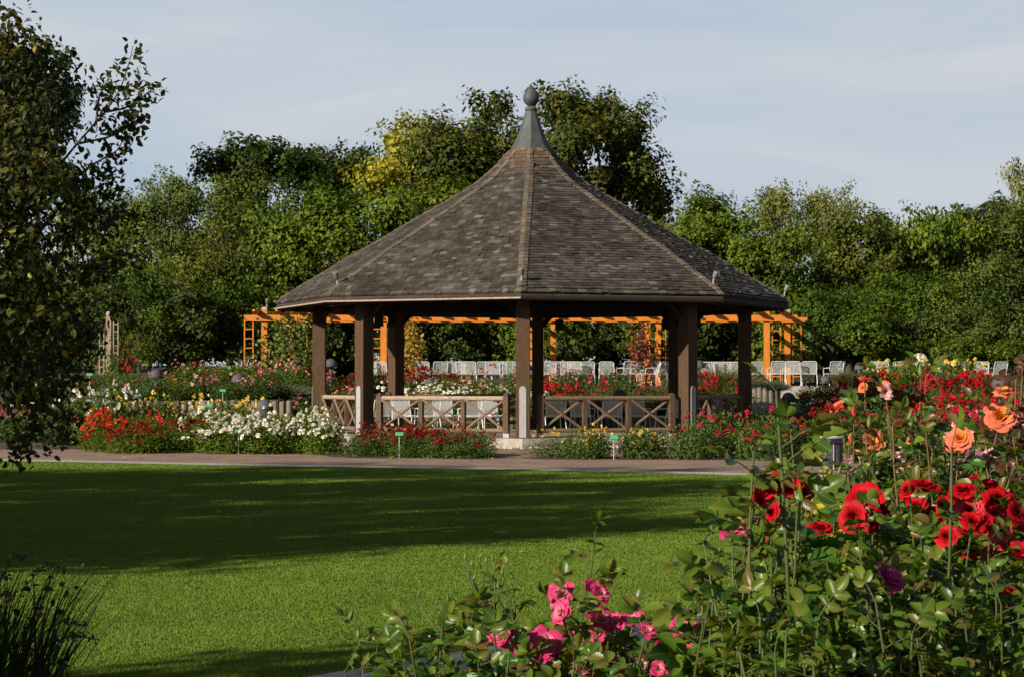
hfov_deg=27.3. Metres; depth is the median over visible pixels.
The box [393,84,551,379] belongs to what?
broadleaf tree
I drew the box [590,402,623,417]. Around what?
rose bush
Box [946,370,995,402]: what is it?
rose bush
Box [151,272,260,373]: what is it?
dark shrub
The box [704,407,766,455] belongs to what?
rose bush
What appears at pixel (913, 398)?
rose bush
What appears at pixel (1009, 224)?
brown tree
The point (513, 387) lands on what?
rose bush
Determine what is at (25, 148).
crab apple tree
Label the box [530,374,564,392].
rose bush
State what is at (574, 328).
climbing vine
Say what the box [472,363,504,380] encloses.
rose bush
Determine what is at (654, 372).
garden chair
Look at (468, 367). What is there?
garden chair
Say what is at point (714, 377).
rose bush
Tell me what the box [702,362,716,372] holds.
garden chair
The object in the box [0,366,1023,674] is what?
terrain
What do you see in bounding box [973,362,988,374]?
garden chair
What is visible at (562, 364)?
garden chair
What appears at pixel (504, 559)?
fallen leaves
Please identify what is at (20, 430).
rose bush
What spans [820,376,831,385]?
dome lamp
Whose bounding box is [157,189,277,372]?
brown shrub
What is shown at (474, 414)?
garden chair
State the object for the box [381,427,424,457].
rose bush
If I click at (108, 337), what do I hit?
trellis
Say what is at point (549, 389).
rose bush
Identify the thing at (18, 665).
ornamental grass
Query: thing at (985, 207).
tree
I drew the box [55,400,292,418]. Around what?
log wall
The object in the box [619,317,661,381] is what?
climbing vine
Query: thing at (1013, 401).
rose bush
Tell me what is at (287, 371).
rose bush
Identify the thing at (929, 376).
rose bush
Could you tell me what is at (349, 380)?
rose bush
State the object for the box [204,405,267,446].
rose bush
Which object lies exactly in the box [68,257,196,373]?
green shrub
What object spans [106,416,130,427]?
rose bush
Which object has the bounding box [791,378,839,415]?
rose bush
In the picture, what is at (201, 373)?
rose bush
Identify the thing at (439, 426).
rose bush
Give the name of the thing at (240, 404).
rose bush
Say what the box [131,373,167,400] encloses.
rose bush
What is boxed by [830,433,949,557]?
rose bush
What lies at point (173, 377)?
rose bush
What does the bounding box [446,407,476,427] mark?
rose bush
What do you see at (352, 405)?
grass clump
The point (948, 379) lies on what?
rose bush
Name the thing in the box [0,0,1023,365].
sky
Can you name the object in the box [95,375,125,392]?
rose bush
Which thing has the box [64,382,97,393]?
rose bush
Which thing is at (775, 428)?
rose bush
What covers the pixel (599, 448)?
rose bush
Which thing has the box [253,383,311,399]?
lavender clump
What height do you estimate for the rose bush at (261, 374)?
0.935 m
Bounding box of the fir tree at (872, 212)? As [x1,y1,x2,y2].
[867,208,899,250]
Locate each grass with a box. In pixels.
[0,542,164,676]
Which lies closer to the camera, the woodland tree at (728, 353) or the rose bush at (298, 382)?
the rose bush at (298, 382)
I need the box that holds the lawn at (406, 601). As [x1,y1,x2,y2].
[0,461,845,676]
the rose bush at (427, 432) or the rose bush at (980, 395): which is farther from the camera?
the rose bush at (980, 395)
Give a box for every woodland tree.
[4,256,111,372]
[48,239,172,372]
[120,220,251,368]
[233,241,330,333]
[709,254,790,371]
[735,254,835,371]
[810,258,895,372]
[936,256,1009,372]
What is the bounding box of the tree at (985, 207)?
[949,189,1019,242]
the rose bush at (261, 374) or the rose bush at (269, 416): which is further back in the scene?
the rose bush at (261, 374)
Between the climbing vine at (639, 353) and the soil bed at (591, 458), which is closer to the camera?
the soil bed at (591, 458)
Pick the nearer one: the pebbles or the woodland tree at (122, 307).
the pebbles
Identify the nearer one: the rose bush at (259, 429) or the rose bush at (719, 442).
the rose bush at (719, 442)
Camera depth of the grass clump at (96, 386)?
62.50 m
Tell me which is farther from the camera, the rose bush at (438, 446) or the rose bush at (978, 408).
the rose bush at (978, 408)
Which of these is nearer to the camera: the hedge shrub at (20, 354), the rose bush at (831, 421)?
the rose bush at (831, 421)
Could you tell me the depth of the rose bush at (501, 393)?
63.94 m
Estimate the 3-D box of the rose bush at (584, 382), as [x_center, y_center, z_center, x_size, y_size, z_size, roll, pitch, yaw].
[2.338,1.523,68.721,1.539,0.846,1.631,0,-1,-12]
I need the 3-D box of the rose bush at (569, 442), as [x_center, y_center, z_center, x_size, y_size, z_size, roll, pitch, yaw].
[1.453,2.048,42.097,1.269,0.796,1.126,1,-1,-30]
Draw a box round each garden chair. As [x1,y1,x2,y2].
[374,362,387,377]
[374,400,393,425]
[391,400,417,426]
[414,362,431,379]
[414,401,441,427]
[430,362,447,377]
[432,401,457,427]
[441,362,456,375]
[451,362,468,378]
[458,401,482,427]
[461,362,478,381]
[474,362,491,378]
[477,401,502,428]
[485,362,501,377]
[492,362,509,378]
[501,362,515,379]
[544,362,556,374]
[544,401,566,428]
[548,362,564,384]
[560,362,576,374]
[567,362,585,374]
[569,401,594,428]
[577,362,595,382]
[597,401,623,432]
[598,362,614,385]
[616,362,637,380]
[624,362,644,378]
[624,401,650,427]
[640,362,661,385]
[651,362,668,385]
[654,400,677,432]
[659,362,668,385]
[698,400,721,416]
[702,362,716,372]
[711,362,724,371]
[752,362,763,374]
[767,361,786,383]
[785,361,802,385]
[800,361,817,385]
[822,361,843,385]
[874,362,889,374]
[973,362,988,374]
[990,362,1007,375]
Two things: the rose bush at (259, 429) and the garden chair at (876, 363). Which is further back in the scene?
the garden chair at (876, 363)
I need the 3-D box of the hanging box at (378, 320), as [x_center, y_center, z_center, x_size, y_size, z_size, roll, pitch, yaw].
[-3.668,-0.539,58.225,0.260,0.435,0.240,0,-1,0]
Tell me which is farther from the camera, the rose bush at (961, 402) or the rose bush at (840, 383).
the rose bush at (840, 383)
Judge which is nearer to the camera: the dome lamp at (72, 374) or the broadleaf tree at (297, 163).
the dome lamp at (72, 374)
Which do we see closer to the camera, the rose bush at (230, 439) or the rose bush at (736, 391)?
the rose bush at (230, 439)
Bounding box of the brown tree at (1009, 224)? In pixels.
[965,192,1023,376]
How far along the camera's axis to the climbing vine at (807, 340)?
76.87 m
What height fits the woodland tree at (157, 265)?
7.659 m
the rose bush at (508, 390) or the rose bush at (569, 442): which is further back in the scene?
the rose bush at (508, 390)
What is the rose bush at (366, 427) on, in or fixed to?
on the soil bed at (385, 455)
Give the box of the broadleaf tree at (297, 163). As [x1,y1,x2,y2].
[186,130,337,241]
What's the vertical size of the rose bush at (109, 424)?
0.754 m
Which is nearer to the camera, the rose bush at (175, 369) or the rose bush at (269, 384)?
the rose bush at (269, 384)
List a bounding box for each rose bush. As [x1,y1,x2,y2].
[0,405,31,441]
[0,406,33,441]
[2,384,76,420]
[17,400,67,436]
[25,407,77,426]
[36,413,74,444]
[41,379,77,412]
[58,383,99,417]
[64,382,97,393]
[65,418,127,449]
[66,405,120,446]
[72,377,141,421]
[77,425,125,452]
[79,408,125,447]
[80,372,124,392]
[85,370,123,383]
[95,327,139,377]
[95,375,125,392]
[96,379,141,420]
[98,428,145,453]
[99,395,142,421]
[100,343,140,377]
[103,408,168,429]
[104,372,149,393]
[104,415,154,451]
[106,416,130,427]
[107,419,168,453]
[116,429,183,453]
[117,397,148,416]
[123,411,175,434]
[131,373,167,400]
[135,390,175,424]
[137,410,174,450]
[139,422,199,452]
[142,370,177,392]
[152,374,171,386]
[153,378,187,400]
[155,388,190,423]
[162,361,191,380]
[162,412,198,450]
[163,357,217,389]
[163,359,202,393]
[166,360,210,389]
[167,417,218,452]
[171,373,217,399]
[173,374,227,399]
[175,393,223,421]
[175,397,243,433]
[177,394,227,451]
[177,418,245,453]
[188,411,255,453]
[190,359,231,377]
[196,398,236,422]
[200,364,236,391]
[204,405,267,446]
[204,411,260,454]
[205,364,242,383]
[206,379,240,399]
[216,390,248,413]
[217,360,259,391]
[219,412,270,429]
[223,377,260,399]
[229,376,275,399]
[231,401,256,424]
[232,359,266,386]
[234,414,285,453]
[234,417,297,454]
[235,375,286,398]
[238,396,273,412]
[239,403,287,450]
[245,360,269,383]
[247,364,279,389]
[251,410,280,427]
[258,360,301,387]
[258,413,312,453]
[263,358,292,382]
[263,360,309,378]
[266,416,314,451]
[277,358,311,390]
[277,361,311,386]
[277,410,336,453]
[282,395,311,417]
[283,406,342,451]
[286,401,341,451]
[293,368,340,394]
[297,418,348,454]
[311,368,349,391]
[314,413,345,449]
[316,406,348,432]
[326,378,352,394]
[333,606,478,676]
[334,386,354,406]
[334,387,375,403]
[334,431,389,456]
[341,371,387,393]
[344,430,389,454]
[345,421,386,452]
[353,366,387,392]
[358,510,718,676]
[365,421,389,454]
[374,381,417,411]
[376,421,407,454]
[379,420,434,454]
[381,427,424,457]
[385,367,426,393]
[387,426,442,456]
[390,428,434,456]
[404,380,448,410]
[404,382,437,412]
[405,364,444,393]
[408,420,449,453]
[413,423,468,458]
[416,387,460,414]
[417,376,464,393]
[424,405,454,427]
[426,430,498,459]
[428,371,465,392]
[436,371,467,392]
[437,421,471,444]
[442,426,489,456]
[444,385,485,414]
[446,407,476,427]
[447,373,497,401]
[447,375,480,393]
[460,406,497,428]
[463,426,502,454]
[467,378,499,413]
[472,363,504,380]
[473,377,504,414]
[474,373,506,393]
[477,384,515,410]
[492,382,515,403]
[499,370,515,386]
[499,378,531,404]
[500,367,515,382]
[510,405,559,427]
[519,427,573,457]
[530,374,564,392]
[530,386,548,411]
[544,366,582,395]
[544,382,569,395]
[544,382,589,403]
[544,402,573,427]
[548,367,589,391]
[551,421,614,458]
[556,408,590,417]
[558,429,608,458]
[565,366,593,385]
[567,373,606,393]
[568,423,615,458]
[576,369,611,395]
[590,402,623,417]
[591,386,617,403]
[596,373,627,395]
[598,367,634,391]
[609,372,656,405]
[610,422,664,459]
[611,404,631,417]
[615,429,651,457]
[618,384,649,403]
[622,429,680,458]
[631,401,664,415]
[637,386,668,405]
[641,362,873,676]
[652,374,668,395]
[656,362,772,394]
[665,408,723,460]
[667,410,727,453]
[673,425,740,457]
[677,403,749,455]
[698,367,720,401]
[698,378,718,400]
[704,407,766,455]
[714,376,737,406]
[723,424,772,457]
[725,379,760,406]
[726,401,801,453]
[726,414,796,460]
[728,413,804,458]
[729,416,810,456]
[777,451,858,605]
[787,422,843,457]
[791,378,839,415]
[792,549,964,676]
[794,407,852,442]
[796,404,1023,676]
[797,403,826,436]
[800,396,844,420]
[804,397,857,439]
[811,351,1023,639]
[824,372,878,409]
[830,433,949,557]
[833,398,868,453]
[841,406,876,428]
[843,415,908,452]
[845,393,871,421]
[852,372,904,409]
[854,402,904,440]
[858,399,891,414]
[860,402,921,431]
[861,368,896,408]
[866,359,906,391]
[866,399,909,414]
[874,373,929,408]
[875,379,928,412]
[880,438,1019,544]
[881,358,935,385]
[893,411,949,431]
[896,348,938,387]
[896,398,949,425]
[897,385,922,413]
[906,401,981,450]
[907,377,957,401]
[912,389,959,415]
[914,366,947,406]
[927,353,974,378]
[927,408,974,443]
[928,385,960,405]
[933,391,980,415]
[935,404,991,454]
[937,390,961,410]
[939,390,987,429]
[941,349,983,375]
[942,413,1010,457]
[944,383,997,423]
[945,357,990,375]
[945,370,989,403]
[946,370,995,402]
[950,400,1002,442]
[958,382,990,408]
[959,400,1023,439]
[962,374,994,405]
[964,354,1023,511]
[964,398,992,423]
[981,413,1023,463]
[983,390,1021,407]
[990,387,1022,421]
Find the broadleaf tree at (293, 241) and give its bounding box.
[229,165,477,383]
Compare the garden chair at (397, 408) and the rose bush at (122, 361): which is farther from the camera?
the rose bush at (122, 361)
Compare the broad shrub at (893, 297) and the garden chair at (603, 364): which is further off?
the broad shrub at (893, 297)
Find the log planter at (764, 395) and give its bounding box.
[752,387,780,402]
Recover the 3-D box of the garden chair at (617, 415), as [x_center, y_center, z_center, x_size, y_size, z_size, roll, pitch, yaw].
[2.511,1.982,53.924,0.593,0.848,0.678,0,-1,-9]
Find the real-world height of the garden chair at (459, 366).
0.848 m
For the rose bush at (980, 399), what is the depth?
51.38 m
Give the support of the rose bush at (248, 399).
on the terrain at (146, 372)
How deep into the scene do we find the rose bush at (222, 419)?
46.16 m
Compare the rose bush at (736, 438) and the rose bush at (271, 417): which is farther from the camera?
the rose bush at (271, 417)
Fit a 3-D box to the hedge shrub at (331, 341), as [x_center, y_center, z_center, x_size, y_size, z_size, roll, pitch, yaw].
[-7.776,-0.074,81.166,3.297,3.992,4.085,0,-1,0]
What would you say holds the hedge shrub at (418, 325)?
on the terrain at (146, 372)
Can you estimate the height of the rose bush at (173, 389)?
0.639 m
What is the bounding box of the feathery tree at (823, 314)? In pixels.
[774,268,902,385]
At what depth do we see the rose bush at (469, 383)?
65.98 m
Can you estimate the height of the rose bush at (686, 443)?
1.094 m
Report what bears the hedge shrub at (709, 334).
on the terrain at (146, 372)
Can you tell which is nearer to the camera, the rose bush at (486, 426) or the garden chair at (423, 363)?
the rose bush at (486, 426)
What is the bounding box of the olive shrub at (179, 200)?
[96,159,298,365]
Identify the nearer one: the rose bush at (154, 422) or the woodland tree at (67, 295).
the rose bush at (154, 422)
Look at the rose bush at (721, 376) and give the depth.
67.82 m
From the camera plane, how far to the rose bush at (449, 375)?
68.30 m
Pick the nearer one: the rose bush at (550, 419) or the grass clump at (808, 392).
the rose bush at (550, 419)
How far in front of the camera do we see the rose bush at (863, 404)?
57.04 m
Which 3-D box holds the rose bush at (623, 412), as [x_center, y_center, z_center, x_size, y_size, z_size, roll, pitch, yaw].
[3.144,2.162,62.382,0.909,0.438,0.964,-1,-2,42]
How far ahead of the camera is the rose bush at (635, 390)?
65.86 m
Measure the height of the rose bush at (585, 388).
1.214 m
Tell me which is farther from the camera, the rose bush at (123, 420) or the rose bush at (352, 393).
the rose bush at (352, 393)
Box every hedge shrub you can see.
[0,312,53,372]
[20,300,112,370]
[59,308,167,375]
[136,312,203,375]
[189,310,247,368]
[236,289,290,370]
[286,323,349,379]
[326,323,387,381]
[351,323,437,377]
[417,323,484,380]
[447,323,515,377]
[489,323,564,373]
[544,323,606,375]
[575,323,654,379]
[615,323,698,384]
[650,314,737,369]
[704,312,763,370]
[751,288,820,381]
[777,322,857,384]
[831,299,914,369]
[875,306,960,369]
[949,302,1003,367]
[996,303,1023,384]
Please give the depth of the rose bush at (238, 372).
63.18 m
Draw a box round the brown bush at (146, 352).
[122,327,163,378]
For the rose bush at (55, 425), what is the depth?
48.96 m
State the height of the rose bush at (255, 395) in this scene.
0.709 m
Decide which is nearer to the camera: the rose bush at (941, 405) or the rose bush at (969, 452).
the rose bush at (969, 452)
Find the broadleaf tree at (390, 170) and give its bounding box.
[338,107,441,223]
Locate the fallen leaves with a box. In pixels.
[63,449,731,636]
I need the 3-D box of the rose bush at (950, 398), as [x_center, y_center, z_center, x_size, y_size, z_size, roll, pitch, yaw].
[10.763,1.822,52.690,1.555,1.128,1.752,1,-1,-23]
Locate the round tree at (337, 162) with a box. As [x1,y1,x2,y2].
[272,136,393,203]
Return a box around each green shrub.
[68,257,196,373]
[188,265,293,371]
[865,332,1023,372]
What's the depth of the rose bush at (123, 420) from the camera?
48.31 m
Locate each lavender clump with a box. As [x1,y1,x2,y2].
[35,427,84,445]
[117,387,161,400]
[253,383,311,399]
[284,397,340,413]
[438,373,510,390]
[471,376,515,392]
[752,379,790,388]
[754,381,794,391]
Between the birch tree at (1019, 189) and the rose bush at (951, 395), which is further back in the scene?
the birch tree at (1019, 189)
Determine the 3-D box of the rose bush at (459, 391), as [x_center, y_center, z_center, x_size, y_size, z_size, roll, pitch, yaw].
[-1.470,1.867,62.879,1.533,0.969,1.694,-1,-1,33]
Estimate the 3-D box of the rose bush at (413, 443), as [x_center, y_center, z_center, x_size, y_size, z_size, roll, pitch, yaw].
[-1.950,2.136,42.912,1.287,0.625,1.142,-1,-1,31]
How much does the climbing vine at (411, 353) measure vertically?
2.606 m
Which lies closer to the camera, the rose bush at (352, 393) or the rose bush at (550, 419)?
the rose bush at (550, 419)
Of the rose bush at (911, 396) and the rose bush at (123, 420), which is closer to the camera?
the rose bush at (123, 420)
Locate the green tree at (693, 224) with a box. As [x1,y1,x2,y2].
[654,179,768,264]
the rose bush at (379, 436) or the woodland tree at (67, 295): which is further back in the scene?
the woodland tree at (67, 295)
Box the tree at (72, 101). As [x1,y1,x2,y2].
[0,28,97,376]
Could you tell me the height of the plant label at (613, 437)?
0.509 m
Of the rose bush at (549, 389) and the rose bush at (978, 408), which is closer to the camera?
the rose bush at (978, 408)
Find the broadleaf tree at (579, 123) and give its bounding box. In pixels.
[516,74,687,378]
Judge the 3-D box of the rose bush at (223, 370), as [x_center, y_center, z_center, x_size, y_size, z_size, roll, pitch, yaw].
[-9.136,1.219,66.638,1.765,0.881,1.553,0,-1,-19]
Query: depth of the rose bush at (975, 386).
56.64 m
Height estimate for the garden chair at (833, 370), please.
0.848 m
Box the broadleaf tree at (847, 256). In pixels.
[792,198,907,373]
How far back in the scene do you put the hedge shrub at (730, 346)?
81.20 m
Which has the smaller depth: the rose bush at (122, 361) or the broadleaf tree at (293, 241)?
the rose bush at (122, 361)
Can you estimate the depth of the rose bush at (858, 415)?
48.47 m
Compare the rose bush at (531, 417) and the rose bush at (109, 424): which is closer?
the rose bush at (109, 424)
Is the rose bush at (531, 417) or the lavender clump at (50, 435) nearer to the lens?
the lavender clump at (50, 435)
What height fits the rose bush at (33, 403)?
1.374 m
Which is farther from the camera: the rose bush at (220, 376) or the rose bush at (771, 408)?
the rose bush at (220, 376)
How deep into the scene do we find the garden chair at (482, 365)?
73.77 m
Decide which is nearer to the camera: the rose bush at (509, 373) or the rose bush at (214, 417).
the rose bush at (214, 417)
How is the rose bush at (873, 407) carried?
on the terrain at (146, 372)
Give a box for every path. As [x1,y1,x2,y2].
[0,449,1020,478]
[308,612,764,676]
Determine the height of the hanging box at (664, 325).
0.528 m
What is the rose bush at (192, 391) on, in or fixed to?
on the terrain at (146, 372)
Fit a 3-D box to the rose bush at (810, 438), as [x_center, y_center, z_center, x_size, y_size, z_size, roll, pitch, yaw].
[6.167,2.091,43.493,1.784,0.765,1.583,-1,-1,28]
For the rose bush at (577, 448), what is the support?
on the soil bed at (591, 458)
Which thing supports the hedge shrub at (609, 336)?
on the terrain at (146, 372)
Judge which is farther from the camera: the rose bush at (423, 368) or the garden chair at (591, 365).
the garden chair at (591, 365)
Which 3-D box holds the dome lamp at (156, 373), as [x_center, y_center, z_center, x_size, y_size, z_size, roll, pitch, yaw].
[-10.444,1.347,61.985,0.414,0.884,0.414,0,-1,0]
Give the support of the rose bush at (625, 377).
on the terrain at (146, 372)
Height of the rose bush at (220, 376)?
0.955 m
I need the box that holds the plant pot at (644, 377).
[636,374,648,384]
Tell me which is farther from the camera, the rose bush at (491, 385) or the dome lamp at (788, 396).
the rose bush at (491, 385)
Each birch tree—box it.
[740,177,822,336]
[795,179,862,373]
[996,157,1023,203]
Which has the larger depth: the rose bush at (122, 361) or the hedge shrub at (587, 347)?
the hedge shrub at (587, 347)
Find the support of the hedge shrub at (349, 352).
on the terrain at (146, 372)
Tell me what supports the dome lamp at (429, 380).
on the terrain at (146, 372)
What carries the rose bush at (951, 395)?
on the terrain at (146, 372)
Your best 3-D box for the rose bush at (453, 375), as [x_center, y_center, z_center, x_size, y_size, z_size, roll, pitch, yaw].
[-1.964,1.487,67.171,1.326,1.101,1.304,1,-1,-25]
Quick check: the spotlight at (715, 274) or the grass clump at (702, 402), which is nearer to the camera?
the spotlight at (715, 274)
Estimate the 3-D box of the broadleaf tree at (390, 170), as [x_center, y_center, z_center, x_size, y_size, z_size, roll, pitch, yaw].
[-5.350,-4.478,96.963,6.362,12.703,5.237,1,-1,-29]
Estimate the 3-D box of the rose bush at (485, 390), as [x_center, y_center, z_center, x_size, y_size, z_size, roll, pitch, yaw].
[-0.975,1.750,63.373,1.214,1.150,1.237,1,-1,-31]
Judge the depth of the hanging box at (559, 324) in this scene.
58.91 m
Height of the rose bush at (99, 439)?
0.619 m
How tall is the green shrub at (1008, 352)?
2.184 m
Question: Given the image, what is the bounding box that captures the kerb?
[3,459,995,479]
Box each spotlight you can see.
[333,271,338,283]
[519,267,523,279]
[712,271,718,283]
[784,285,789,295]
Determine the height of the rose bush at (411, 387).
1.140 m
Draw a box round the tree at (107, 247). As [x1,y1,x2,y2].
[41,180,162,375]
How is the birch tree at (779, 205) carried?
on the terrain at (146, 372)
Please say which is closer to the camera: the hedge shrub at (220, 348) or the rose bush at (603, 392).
the rose bush at (603, 392)
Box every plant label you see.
[395,432,402,456]
[610,436,617,459]
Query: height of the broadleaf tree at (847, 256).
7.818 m
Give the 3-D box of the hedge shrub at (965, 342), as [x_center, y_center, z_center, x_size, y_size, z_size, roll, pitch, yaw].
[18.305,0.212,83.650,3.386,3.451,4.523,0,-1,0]
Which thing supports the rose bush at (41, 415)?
on the terrain at (146, 372)
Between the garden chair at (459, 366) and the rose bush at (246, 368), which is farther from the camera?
the garden chair at (459, 366)
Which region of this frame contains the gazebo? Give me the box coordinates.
[274,85,790,448]
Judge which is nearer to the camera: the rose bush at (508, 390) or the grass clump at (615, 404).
the grass clump at (615, 404)
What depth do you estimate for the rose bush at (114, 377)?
63.12 m
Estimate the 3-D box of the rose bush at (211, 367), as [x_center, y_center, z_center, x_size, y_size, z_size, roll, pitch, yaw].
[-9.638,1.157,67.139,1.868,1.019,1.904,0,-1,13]
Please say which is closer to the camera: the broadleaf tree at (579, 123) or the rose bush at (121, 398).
the rose bush at (121, 398)
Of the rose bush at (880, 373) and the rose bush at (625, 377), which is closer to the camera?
the rose bush at (880, 373)
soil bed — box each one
[323,454,517,457]
[521,457,691,458]
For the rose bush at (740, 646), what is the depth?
3.38 m
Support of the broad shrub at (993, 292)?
on the terrain at (146, 372)
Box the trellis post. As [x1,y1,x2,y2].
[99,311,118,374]
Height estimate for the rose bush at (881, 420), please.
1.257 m
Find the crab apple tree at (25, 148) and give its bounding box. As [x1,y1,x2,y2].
[0,0,168,480]
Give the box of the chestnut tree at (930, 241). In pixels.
[884,200,1005,373]
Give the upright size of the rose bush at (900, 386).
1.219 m
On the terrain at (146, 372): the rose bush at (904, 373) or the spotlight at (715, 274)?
the rose bush at (904, 373)
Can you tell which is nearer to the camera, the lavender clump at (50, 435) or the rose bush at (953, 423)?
the rose bush at (953, 423)
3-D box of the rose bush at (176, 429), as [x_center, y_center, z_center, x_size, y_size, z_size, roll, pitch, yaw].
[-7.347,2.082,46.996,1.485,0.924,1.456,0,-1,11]
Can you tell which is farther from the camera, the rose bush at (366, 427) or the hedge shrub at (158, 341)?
the hedge shrub at (158, 341)
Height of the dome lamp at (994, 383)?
1.814 m
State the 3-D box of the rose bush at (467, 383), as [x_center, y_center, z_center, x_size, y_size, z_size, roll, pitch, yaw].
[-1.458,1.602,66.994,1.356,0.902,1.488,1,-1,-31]
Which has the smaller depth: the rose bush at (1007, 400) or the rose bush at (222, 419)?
the rose bush at (222, 419)
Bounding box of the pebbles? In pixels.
[343,445,670,449]
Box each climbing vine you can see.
[231,300,348,383]
[404,318,427,385]
[549,321,602,371]
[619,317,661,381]
[782,314,825,385]
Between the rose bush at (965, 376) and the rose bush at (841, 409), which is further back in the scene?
the rose bush at (965, 376)
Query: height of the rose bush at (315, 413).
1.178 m
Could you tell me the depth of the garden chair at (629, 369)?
73.25 m
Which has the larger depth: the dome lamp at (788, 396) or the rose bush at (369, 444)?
the dome lamp at (788, 396)
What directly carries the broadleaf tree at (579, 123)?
on the terrain at (146, 372)
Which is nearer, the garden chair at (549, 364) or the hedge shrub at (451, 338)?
the garden chair at (549, 364)
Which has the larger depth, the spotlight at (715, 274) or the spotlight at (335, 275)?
the spotlight at (335, 275)
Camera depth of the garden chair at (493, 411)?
54.39 m
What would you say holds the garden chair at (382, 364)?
on the terrain at (146, 372)
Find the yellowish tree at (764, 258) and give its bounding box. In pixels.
[705,208,843,381]
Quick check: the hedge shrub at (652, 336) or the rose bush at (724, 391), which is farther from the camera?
the hedge shrub at (652, 336)
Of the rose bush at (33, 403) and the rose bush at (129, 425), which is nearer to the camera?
the rose bush at (129, 425)
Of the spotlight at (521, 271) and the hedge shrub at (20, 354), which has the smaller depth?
the spotlight at (521, 271)
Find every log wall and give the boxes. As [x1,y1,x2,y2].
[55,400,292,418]
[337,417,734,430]
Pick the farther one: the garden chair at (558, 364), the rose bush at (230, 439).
the garden chair at (558, 364)
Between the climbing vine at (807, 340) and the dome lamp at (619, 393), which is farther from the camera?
the climbing vine at (807, 340)
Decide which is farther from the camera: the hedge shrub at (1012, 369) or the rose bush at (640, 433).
the hedge shrub at (1012, 369)
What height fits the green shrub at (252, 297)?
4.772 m
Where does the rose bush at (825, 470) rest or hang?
on the terrain at (146, 372)
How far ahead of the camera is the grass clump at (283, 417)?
53.50 m
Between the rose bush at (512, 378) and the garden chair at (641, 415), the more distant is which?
the rose bush at (512, 378)
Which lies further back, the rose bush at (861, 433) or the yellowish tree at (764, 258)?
the yellowish tree at (764, 258)
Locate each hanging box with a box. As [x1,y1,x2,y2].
[374,312,383,326]
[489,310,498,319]
[555,312,563,330]
[661,312,667,329]
[697,317,700,328]
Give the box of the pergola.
[244,307,806,385]
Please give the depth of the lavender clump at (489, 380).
68.17 m
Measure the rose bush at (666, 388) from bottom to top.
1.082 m
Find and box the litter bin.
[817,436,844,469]
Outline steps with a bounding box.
[752,386,831,413]
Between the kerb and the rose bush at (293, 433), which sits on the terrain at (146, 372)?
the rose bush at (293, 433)
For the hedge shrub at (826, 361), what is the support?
on the terrain at (146, 372)
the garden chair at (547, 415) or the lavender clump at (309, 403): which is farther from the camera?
the lavender clump at (309, 403)
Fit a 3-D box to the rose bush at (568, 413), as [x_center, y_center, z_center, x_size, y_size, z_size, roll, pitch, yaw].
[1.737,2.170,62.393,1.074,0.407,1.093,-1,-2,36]
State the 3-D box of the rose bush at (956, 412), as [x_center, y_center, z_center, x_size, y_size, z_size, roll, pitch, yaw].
[8.782,1.865,42.493,1.835,1.235,1.944,0,-1,-7]
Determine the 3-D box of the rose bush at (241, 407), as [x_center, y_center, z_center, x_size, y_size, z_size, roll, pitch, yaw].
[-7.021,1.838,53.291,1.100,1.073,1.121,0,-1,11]
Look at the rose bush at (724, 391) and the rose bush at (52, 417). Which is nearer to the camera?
the rose bush at (52, 417)
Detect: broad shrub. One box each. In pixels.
[837,262,975,351]
[903,244,1023,376]
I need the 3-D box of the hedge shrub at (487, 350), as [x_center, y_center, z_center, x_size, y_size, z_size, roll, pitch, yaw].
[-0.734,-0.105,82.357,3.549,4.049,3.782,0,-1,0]
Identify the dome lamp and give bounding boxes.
[65,373,75,397]
[98,387,114,419]
[149,369,162,386]
[231,374,245,383]
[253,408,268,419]
[256,399,273,409]
[326,359,336,389]
[425,377,437,391]
[613,390,626,427]
[698,361,704,369]
[782,392,794,403]
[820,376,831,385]
[854,363,865,374]
[991,378,1010,402]
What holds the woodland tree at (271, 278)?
on the terrain at (146, 372)
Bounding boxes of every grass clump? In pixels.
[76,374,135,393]
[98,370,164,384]
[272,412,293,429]
[332,400,375,412]
[544,395,603,414]
[569,394,617,412]
[644,395,667,414]
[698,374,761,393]
[698,393,732,414]
[795,387,841,399]
[827,369,872,386]
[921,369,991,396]
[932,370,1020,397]
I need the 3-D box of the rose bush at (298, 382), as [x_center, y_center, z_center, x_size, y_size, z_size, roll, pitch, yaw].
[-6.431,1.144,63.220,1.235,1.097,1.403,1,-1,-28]
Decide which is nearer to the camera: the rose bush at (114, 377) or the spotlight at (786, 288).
the spotlight at (786, 288)
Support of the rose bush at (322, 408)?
on the terrain at (146, 372)
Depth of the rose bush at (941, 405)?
50.96 m
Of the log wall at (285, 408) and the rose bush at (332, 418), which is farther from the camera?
the log wall at (285, 408)
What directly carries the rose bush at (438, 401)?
on the terrain at (146, 372)
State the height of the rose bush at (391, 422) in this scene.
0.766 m
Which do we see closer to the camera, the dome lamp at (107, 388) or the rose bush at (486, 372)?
the dome lamp at (107, 388)
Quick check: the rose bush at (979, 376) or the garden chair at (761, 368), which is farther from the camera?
the garden chair at (761, 368)
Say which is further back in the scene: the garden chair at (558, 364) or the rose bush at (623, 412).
the garden chair at (558, 364)
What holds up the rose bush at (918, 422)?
on the terrain at (146, 372)
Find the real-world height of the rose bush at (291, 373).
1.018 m

